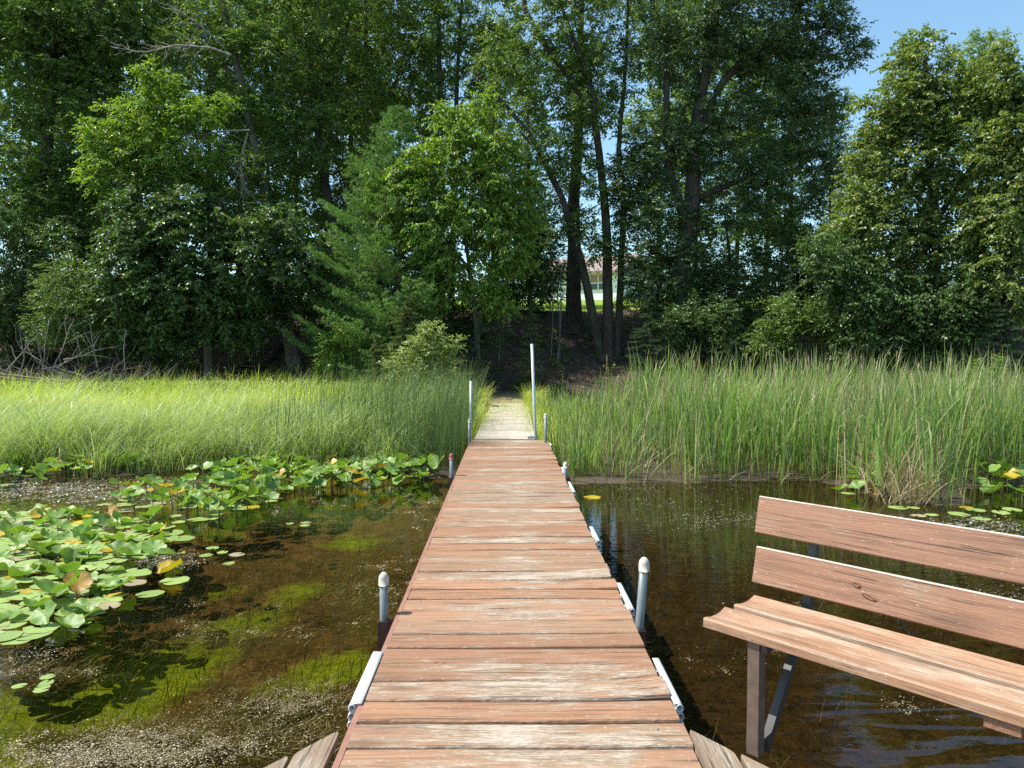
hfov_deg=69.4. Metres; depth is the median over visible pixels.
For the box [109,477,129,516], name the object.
lily leaf
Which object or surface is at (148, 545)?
lily leaf
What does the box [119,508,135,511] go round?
lily pad
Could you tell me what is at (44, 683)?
lily pad
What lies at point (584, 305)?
lawn
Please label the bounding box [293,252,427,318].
hazel shrub
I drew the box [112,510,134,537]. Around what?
lily leaf
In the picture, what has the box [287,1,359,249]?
poplar tree
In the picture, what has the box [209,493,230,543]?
lily leaf
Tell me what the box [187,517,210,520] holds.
lily pad
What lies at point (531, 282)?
maple tree
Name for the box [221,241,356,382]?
hackberry tree
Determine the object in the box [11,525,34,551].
lily leaf
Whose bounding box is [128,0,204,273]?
poplar tree
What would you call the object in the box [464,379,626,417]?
path grass
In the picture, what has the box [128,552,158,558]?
lily pad
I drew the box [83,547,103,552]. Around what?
lily pad
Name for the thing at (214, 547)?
lily pad
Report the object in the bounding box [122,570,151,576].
lily pad
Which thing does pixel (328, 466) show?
lily leaf
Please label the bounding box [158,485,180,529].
lily leaf
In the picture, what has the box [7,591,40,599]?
lily pad
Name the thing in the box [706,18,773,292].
poplar tree
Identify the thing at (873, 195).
poplar tree
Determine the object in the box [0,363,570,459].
meadow grass
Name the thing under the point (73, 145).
poplar tree
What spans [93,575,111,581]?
lily pad
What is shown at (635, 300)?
hazel shrub
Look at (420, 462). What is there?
lily leaf
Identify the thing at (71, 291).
dogwood shrub
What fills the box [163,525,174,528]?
lily pad
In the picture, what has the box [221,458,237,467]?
lily leaf
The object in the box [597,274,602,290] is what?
window
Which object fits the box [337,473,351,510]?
lily leaf
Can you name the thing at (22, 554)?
lily pad
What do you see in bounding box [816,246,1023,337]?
hazel shrub
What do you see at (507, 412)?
grass clippings
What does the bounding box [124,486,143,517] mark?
lily leaf
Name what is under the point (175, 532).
lily pad
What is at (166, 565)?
lily leaf
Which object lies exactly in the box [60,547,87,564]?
lily leaf
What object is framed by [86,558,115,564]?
lily pad
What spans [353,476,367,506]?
lily leaf
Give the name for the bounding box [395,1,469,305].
poplar tree
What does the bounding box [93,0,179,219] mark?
poplar tree
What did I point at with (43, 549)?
lily leaf
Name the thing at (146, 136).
boxelder tree
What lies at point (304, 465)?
lily leaf
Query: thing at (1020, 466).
lily leaf
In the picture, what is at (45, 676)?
lily pad
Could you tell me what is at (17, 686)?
lily pad
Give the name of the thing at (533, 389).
pole
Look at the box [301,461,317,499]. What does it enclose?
lily leaf
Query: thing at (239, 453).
lily leaf
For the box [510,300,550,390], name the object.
fir sapling
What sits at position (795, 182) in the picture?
poplar tree
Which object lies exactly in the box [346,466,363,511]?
lily leaf
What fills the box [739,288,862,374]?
dogwood shrub
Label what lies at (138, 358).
hazel shrub
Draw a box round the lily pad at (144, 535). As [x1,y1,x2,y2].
[133,534,153,538]
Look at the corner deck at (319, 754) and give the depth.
2.48 m
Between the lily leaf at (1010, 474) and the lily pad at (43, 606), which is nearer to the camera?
the lily pad at (43, 606)
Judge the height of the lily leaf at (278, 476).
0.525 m
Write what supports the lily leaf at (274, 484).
on the water
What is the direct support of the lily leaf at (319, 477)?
on the water
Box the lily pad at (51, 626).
[22,622,60,633]
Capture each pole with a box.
[469,381,471,439]
[531,344,536,439]
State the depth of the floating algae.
3.30 m
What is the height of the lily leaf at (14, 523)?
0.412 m
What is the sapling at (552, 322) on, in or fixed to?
on the ground at (582, 481)
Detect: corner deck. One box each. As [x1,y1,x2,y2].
[264,731,338,767]
[690,730,767,767]
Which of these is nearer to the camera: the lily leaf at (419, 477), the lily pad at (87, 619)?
the lily pad at (87, 619)
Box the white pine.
[276,105,466,383]
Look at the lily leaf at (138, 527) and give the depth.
7.25 m
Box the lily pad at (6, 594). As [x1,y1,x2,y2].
[0,589,23,597]
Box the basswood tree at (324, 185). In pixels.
[245,0,406,338]
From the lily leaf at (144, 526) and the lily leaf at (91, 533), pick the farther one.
the lily leaf at (144, 526)
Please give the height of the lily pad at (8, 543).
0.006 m
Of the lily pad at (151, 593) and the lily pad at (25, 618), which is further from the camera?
the lily pad at (151, 593)
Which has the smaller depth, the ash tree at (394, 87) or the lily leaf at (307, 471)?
the lily leaf at (307, 471)
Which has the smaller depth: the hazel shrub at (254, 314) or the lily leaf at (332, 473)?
the lily leaf at (332, 473)
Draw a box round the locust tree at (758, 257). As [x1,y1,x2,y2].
[663,190,830,354]
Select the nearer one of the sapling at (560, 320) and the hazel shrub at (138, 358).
the hazel shrub at (138, 358)
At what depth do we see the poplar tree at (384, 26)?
33.03 m
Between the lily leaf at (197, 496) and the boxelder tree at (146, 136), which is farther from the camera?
the boxelder tree at (146, 136)
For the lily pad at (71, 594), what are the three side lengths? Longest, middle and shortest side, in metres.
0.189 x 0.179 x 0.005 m
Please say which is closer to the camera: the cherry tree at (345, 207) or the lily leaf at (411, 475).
the lily leaf at (411, 475)
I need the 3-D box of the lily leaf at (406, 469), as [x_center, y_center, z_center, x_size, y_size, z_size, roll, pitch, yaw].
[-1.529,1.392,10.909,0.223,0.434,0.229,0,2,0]
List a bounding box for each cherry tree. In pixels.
[173,126,306,352]
[304,150,408,325]
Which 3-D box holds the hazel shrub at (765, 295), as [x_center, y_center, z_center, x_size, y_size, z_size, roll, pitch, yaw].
[9.525,-3.806,28.372,7.975,3.370,3.653,0,2,0]
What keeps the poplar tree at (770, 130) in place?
on the ground at (582, 481)
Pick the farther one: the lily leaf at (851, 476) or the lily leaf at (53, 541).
the lily leaf at (851, 476)
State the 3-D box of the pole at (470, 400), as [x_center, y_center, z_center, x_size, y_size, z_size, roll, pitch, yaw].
[-0.656,0.694,11.783,0.054,1.485,0.045,0,2,0]
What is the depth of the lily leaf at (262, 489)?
8.88 m
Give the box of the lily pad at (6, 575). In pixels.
[3,571,35,577]
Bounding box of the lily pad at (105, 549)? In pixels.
[102,547,112,551]
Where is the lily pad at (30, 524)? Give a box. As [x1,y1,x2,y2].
[23,521,40,525]
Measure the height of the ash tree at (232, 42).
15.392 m
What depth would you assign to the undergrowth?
25.27 m
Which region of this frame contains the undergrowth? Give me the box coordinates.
[126,306,917,396]
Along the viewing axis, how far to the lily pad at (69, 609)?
5.03 m
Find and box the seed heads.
[606,351,1016,460]
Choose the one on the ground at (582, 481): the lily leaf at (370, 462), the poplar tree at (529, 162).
the poplar tree at (529, 162)
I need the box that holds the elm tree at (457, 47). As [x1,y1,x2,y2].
[374,0,532,328]
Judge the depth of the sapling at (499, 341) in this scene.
24.95 m
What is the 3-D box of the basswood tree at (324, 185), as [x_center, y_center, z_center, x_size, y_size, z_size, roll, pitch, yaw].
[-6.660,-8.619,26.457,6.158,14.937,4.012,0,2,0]
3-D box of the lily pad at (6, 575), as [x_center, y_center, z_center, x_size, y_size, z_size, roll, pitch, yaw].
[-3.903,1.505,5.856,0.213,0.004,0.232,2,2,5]
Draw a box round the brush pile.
[0,310,229,387]
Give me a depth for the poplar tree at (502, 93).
39.11 m
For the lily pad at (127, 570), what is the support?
on the water
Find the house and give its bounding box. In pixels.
[525,253,648,299]
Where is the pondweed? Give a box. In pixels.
[0,533,1023,767]
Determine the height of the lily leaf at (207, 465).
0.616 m
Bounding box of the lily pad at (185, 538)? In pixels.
[170,535,194,540]
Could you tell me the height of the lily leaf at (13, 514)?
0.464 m
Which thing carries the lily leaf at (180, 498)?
in the water
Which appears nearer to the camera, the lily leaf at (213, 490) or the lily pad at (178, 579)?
the lily pad at (178, 579)
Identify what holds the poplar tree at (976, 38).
on the ground at (582, 481)
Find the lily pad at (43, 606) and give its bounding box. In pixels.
[38,601,61,608]
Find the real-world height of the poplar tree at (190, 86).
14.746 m
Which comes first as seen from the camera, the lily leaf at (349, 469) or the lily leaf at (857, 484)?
the lily leaf at (857, 484)
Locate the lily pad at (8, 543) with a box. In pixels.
[0,541,14,545]
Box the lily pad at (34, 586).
[30,581,63,588]
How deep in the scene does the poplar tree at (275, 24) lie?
31.25 m
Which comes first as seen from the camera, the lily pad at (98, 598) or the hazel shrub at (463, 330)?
the lily pad at (98, 598)
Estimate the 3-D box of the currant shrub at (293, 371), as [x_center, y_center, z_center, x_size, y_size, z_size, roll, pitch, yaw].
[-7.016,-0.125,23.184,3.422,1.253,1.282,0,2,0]
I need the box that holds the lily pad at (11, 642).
[0,635,32,644]
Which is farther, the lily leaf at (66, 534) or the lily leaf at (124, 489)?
the lily leaf at (124, 489)
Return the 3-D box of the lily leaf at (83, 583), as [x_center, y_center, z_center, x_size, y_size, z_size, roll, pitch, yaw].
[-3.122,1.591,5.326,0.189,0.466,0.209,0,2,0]
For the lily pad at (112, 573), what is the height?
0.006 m
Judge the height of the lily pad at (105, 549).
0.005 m
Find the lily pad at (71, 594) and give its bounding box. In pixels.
[65,589,88,597]
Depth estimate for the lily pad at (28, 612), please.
5.03 m
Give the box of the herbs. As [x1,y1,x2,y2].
[0,377,420,400]
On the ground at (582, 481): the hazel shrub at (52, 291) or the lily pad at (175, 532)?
the hazel shrub at (52, 291)
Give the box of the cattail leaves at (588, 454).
[536,337,1023,510]
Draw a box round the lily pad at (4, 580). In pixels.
[0,577,14,582]
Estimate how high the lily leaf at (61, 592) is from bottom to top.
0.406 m
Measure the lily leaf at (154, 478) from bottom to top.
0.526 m
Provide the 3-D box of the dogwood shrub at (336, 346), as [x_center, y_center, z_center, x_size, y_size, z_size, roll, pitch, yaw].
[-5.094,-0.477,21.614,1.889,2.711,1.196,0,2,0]
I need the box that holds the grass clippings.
[476,401,532,433]
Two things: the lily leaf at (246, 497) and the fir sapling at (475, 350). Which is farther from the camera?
the fir sapling at (475, 350)
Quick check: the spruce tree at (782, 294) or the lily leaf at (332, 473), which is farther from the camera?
the spruce tree at (782, 294)
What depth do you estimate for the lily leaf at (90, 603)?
4.92 m
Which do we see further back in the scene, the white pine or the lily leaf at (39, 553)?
the white pine
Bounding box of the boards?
[0,373,100,388]
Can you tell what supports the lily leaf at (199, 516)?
in the water
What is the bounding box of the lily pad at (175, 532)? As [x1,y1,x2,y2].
[164,530,183,535]
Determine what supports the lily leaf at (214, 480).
on the water
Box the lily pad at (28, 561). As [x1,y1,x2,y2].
[15,559,39,564]
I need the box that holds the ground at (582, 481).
[0,297,1023,509]
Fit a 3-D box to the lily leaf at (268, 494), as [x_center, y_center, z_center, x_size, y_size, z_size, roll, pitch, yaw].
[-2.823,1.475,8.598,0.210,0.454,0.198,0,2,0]
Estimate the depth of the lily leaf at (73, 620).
4.76 m
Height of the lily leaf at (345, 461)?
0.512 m
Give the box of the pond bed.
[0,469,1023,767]
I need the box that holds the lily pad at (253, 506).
[240,505,259,509]
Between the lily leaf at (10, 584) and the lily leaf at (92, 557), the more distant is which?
the lily leaf at (92, 557)
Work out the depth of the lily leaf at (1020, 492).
8.58 m
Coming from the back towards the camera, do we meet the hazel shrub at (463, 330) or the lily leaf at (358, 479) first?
the hazel shrub at (463, 330)
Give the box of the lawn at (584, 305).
[381,303,776,310]
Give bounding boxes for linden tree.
[813,22,1021,384]
[947,33,1023,367]
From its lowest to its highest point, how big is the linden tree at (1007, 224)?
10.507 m
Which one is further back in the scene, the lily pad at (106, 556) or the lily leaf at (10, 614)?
the lily pad at (106, 556)
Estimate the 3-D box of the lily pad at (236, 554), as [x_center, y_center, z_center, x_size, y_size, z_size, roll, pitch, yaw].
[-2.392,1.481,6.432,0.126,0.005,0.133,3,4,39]
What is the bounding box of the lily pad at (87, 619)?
[83,618,94,623]
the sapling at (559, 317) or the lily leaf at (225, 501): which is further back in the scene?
the sapling at (559, 317)
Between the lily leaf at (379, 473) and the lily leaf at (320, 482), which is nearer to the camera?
the lily leaf at (320, 482)
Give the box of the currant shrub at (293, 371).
[235,361,340,387]
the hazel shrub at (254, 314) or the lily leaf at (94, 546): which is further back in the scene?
the hazel shrub at (254, 314)
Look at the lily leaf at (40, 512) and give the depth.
7.63 m
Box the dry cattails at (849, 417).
[547,362,1023,490]
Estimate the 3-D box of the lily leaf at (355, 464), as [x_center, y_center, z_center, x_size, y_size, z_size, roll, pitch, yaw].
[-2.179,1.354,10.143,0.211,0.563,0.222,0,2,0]
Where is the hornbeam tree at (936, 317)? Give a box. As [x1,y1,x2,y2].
[789,224,1023,381]
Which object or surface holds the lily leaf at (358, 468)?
in the water
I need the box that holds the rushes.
[220,353,503,474]
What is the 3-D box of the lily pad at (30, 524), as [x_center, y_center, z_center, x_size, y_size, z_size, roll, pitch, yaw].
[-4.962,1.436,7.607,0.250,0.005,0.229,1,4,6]
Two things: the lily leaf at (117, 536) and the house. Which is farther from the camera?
the house
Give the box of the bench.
[703,496,1023,757]
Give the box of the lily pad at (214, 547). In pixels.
[206,546,218,548]
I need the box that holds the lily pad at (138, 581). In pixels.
[123,579,146,585]
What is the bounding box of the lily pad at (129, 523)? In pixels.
[113,522,136,527]
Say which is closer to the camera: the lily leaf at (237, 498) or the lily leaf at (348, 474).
the lily leaf at (237, 498)
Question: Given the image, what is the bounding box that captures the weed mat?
[0,513,426,767]
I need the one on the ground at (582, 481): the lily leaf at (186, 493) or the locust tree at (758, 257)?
the locust tree at (758, 257)
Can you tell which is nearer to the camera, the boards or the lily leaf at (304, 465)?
the lily leaf at (304, 465)
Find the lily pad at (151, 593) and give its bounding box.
[135,590,164,597]
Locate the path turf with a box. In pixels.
[467,390,574,406]
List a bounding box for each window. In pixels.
[590,274,598,290]
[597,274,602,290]
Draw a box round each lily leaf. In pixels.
[0,521,18,551]
[0,559,15,602]
[0,580,18,630]
[0,609,26,662]
[1,519,22,535]
[5,531,30,560]
[6,509,28,545]
[8,562,41,607]
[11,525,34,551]
[18,525,33,567]
[22,597,52,651]
[27,503,46,518]
[28,538,51,575]
[28,539,55,575]
[29,507,51,523]
[29,558,58,596]
[30,533,44,561]
[30,600,56,671]
[32,542,59,573]
[33,576,76,649]
[36,509,50,550]
[36,551,51,558]
[40,528,62,560]
[43,591,68,645]
[45,508,65,519]
[47,517,71,559]
[48,567,65,597]
[52,588,66,641]
[54,613,84,672]
[55,557,82,600]
[56,507,75,544]
[57,531,72,539]
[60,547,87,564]
[60,606,88,663]
[62,567,86,600]
[63,571,93,641]
[68,598,100,658]
[69,508,93,543]
[72,555,102,570]
[76,570,99,615]
[77,541,100,570]
[80,530,97,570]
[82,531,105,570]
[83,600,102,661]
[85,583,101,635]
[90,584,111,632]
[91,513,113,552]
[98,574,121,626]
[99,504,118,541]
[100,534,117,570]
[101,566,124,609]
[101,575,135,634]
[104,539,130,589]
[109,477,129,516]
[111,533,137,570]
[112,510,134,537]
[116,546,140,591]
[117,481,138,516]
[118,485,138,531]
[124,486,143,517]
[125,537,143,567]
[128,540,146,585]
[131,523,149,560]
[136,476,154,509]
[139,504,162,536]
[139,513,154,526]
[140,539,166,588]
[141,531,168,576]
[143,522,157,561]
[144,474,163,514]
[151,522,166,560]
[157,548,184,597]
[157,558,182,612]
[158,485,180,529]
[167,488,186,535]
[177,496,198,535]
[178,488,194,534]
[182,488,203,522]
[184,485,198,522]
[186,498,205,534]
[189,492,206,539]
[195,461,212,492]
[197,470,216,496]
[201,458,219,488]
[201,488,219,536]
[203,497,219,539]
[208,471,223,487]
[209,493,229,529]
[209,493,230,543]
[211,496,221,532]
[212,478,224,513]
[216,481,230,522]
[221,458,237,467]
[223,470,243,506]
[228,466,243,503]
[228,481,248,530]
[229,495,245,544]
[231,466,246,512]
[236,450,250,462]
[238,480,256,525]
[238,492,257,535]
[247,465,261,476]
[252,480,264,516]
[254,478,272,511]
[258,486,273,523]
[259,458,275,500]
[260,490,278,529]
[262,466,278,510]
[264,473,280,520]
[268,462,283,506]
[271,474,285,514]
[273,452,288,460]
[276,463,292,505]
[276,486,293,519]
[278,482,289,516]
[289,473,299,507]
[293,452,309,464]
[293,467,306,473]
[293,475,313,519]
[295,464,312,517]
[296,464,311,495]
[298,480,313,514]
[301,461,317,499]
[307,465,323,512]
[308,475,323,510]
[311,478,325,516]
[316,473,331,507]
[317,465,336,505]
[323,463,338,503]
[324,464,340,509]
[325,471,337,507]
[333,471,344,498]
[333,477,351,508]
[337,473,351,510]
[338,459,348,467]
[339,471,354,509]
[343,463,360,495]
[345,461,360,491]
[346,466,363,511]
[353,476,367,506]
[354,459,370,470]
[364,458,376,493]
[367,472,380,510]
[370,470,384,496]
[377,462,390,494]
[383,457,395,489]
[394,453,407,477]
[395,461,411,489]
[404,464,414,470]
[405,473,416,490]
[409,458,425,488]
[413,472,426,490]
[428,455,443,482]
[840,475,859,489]
[842,463,856,483]
[848,480,865,507]
[978,462,1000,503]
[979,482,1002,512]
[991,478,1011,510]
[994,468,1012,491]
[999,462,1016,469]
[1000,468,1021,512]
[1011,469,1023,520]
[1015,491,1023,526]
[1018,463,1023,476]
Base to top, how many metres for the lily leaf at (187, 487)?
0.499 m
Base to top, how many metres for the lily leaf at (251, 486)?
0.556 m
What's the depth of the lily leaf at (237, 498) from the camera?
7.94 m
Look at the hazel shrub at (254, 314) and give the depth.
27.96 m
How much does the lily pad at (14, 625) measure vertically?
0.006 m
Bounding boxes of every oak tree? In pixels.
[0,0,204,347]
[597,0,879,367]
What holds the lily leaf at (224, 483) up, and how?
in the water
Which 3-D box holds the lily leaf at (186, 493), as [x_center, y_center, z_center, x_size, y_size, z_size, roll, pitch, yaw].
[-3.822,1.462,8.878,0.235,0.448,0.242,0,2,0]
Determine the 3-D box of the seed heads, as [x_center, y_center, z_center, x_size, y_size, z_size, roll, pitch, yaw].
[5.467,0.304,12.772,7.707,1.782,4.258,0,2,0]
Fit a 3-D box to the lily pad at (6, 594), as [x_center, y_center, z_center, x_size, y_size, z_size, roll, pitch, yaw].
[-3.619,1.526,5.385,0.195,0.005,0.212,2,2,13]
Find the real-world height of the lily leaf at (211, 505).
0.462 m
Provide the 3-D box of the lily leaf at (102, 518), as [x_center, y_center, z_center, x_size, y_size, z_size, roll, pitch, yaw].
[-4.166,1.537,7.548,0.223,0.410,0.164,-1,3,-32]
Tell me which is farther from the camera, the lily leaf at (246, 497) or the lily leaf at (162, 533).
the lily leaf at (246, 497)
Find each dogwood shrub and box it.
[13,248,149,382]
[306,322,364,380]
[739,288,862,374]
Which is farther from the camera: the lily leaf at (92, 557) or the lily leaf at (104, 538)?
the lily leaf at (104, 538)
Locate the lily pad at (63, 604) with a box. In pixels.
[58,598,88,607]
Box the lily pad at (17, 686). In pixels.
[11,683,26,688]
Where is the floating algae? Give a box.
[0,487,937,767]
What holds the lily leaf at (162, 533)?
on the water
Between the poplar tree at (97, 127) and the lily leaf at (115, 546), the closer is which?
the lily leaf at (115, 546)
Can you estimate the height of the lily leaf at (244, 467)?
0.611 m
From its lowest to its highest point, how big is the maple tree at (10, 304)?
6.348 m
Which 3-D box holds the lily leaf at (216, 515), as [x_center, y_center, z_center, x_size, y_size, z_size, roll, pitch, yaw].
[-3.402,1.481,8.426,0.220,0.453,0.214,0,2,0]
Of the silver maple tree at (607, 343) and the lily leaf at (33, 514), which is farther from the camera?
the silver maple tree at (607, 343)
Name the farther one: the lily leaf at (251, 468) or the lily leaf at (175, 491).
the lily leaf at (251, 468)
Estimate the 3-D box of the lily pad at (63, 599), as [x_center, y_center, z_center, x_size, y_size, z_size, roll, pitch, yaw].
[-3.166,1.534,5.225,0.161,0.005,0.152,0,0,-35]
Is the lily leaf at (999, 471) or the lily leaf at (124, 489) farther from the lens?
the lily leaf at (999, 471)
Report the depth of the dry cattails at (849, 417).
10.53 m
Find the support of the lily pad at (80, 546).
on the water
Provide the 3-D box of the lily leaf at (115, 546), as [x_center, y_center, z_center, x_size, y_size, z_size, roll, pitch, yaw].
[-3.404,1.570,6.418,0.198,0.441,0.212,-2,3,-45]
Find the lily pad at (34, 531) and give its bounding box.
[18,530,39,534]
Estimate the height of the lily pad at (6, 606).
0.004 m
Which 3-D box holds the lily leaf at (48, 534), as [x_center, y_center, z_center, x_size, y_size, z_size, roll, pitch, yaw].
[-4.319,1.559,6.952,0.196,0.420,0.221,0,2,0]
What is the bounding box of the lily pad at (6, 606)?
[0,604,17,612]
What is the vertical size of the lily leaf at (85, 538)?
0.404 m
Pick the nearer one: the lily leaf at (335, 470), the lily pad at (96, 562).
the lily pad at (96, 562)
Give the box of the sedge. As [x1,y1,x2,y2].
[0,373,505,480]
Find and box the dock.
[332,413,701,767]
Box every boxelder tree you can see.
[66,53,245,380]
[358,81,554,392]
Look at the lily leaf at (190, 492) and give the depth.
8.09 m
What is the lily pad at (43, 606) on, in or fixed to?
on the water
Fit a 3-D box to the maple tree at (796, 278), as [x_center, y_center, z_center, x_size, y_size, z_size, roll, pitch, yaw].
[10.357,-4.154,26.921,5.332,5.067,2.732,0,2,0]
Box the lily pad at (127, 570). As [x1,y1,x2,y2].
[117,568,148,577]
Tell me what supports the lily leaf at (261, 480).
in the water
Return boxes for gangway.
[474,403,535,439]
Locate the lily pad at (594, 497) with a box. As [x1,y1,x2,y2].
[584,495,600,498]
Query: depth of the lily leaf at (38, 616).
4.78 m
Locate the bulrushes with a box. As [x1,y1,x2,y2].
[553,362,1023,503]
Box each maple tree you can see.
[0,185,121,370]
[14,138,129,353]
[76,165,334,386]
[465,0,661,361]
[479,171,579,348]
[729,202,855,334]
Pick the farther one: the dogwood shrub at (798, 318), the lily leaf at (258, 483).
the dogwood shrub at (798, 318)
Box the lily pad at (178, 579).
[160,576,189,584]
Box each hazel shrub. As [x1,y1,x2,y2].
[0,256,160,334]
[103,334,200,381]
[152,270,318,331]
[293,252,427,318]
[427,287,514,377]
[467,242,567,312]
[611,233,708,349]
[645,288,770,375]
[663,242,846,321]
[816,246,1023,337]
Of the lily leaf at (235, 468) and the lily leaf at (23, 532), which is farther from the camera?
the lily leaf at (235, 468)
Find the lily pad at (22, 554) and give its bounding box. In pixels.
[12,551,36,557]
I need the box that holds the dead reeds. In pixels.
[536,407,1023,507]
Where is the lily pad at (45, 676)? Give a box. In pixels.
[39,674,54,678]
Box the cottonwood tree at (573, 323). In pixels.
[533,0,623,333]
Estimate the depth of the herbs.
19.43 m
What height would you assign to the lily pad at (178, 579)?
0.007 m
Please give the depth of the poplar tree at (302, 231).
37.21 m
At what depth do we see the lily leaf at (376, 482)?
9.66 m
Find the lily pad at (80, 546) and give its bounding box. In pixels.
[72,544,92,548]
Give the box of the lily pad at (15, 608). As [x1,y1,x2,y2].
[0,606,30,611]
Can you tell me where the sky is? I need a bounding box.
[0,0,1023,296]
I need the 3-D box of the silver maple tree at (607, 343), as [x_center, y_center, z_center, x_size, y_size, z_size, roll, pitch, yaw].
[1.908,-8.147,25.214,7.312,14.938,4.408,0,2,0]
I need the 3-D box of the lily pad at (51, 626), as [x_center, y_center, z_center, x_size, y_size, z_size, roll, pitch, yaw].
[-2.989,1.552,4.703,0.218,0.005,0.202,1,1,38]
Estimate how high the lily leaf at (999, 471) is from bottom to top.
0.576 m
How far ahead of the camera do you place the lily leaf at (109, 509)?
7.92 m
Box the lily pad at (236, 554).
[229,552,244,556]
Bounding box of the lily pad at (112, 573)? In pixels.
[98,571,129,577]
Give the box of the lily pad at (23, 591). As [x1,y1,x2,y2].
[19,588,42,593]
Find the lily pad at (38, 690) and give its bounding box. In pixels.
[32,687,48,692]
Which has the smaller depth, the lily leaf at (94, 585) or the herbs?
the lily leaf at (94, 585)
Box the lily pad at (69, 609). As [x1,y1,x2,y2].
[54,607,77,616]
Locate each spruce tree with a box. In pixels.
[361,293,420,390]
[364,334,385,386]
[623,280,680,391]
[769,269,815,387]
[963,303,1023,389]
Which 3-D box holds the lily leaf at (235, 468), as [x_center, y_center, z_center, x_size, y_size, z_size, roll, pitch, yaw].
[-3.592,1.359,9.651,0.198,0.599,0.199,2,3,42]
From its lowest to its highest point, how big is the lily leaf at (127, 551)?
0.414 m
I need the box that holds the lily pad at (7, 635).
[0,631,23,641]
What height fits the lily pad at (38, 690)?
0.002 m
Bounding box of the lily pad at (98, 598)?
[90,593,111,599]
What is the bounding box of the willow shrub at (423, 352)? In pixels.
[376,317,475,394]
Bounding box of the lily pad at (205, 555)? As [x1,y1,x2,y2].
[199,553,212,556]
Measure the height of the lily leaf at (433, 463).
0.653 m
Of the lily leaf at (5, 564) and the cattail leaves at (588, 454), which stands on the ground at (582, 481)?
the cattail leaves at (588, 454)
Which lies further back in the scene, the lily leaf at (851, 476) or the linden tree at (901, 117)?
the linden tree at (901, 117)
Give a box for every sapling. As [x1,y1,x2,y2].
[465,320,497,391]
[499,320,499,360]
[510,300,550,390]
[550,288,552,355]
[556,282,560,357]
[557,283,561,358]
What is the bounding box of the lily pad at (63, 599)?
[53,598,75,602]
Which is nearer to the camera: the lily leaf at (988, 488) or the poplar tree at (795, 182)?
the lily leaf at (988, 488)
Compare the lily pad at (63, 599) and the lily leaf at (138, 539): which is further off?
the lily leaf at (138, 539)
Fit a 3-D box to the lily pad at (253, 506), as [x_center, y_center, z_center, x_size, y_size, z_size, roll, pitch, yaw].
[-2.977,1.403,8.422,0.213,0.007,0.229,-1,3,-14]
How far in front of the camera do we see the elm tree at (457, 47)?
27.71 m
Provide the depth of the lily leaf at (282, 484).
9.30 m
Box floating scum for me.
[0,473,1023,597]
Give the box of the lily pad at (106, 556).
[87,554,115,560]
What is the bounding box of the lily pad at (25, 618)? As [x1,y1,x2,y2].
[10,614,30,621]
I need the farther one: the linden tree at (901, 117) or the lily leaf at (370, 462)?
the linden tree at (901, 117)
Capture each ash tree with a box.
[97,0,371,369]
[321,0,437,318]
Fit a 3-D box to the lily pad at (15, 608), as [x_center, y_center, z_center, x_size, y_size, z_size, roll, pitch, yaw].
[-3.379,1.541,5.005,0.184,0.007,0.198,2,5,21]
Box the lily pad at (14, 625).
[0,619,26,628]
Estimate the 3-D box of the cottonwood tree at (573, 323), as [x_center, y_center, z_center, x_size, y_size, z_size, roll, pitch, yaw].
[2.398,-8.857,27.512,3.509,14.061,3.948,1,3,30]
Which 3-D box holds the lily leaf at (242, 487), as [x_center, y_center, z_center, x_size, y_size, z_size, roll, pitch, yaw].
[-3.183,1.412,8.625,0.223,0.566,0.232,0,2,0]
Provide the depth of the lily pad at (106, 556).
6.36 m
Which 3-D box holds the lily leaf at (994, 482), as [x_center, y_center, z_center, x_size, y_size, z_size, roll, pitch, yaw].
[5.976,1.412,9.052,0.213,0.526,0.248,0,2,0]
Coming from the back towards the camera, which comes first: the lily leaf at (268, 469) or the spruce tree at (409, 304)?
the spruce tree at (409, 304)
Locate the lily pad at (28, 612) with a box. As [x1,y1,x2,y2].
[14,606,44,616]
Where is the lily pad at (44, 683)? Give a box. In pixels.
[39,680,53,685]
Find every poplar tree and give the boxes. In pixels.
[0,1,60,259]
[33,1,104,267]
[61,2,134,238]
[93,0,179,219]
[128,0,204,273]
[163,0,247,251]
[202,0,276,237]
[232,0,301,259]
[257,0,330,298]
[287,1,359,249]
[299,0,401,285]
[344,0,420,304]
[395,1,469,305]
[459,12,523,262]
[501,46,557,300]
[614,0,696,276]
[665,0,731,258]
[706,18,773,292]
[733,19,803,305]
[767,41,820,303]
[800,83,857,263]
[850,133,892,265]
[948,25,1019,250]
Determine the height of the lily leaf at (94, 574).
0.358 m
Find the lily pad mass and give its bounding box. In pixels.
[0,446,1023,633]
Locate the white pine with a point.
(363, 252)
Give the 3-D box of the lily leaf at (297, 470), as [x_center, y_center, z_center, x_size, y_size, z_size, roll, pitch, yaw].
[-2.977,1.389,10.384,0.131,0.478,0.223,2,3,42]
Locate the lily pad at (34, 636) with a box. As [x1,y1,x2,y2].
[16,629,52,639]
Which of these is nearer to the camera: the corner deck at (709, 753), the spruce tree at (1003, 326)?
the corner deck at (709, 753)
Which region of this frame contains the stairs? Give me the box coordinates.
[227,314,283,380]

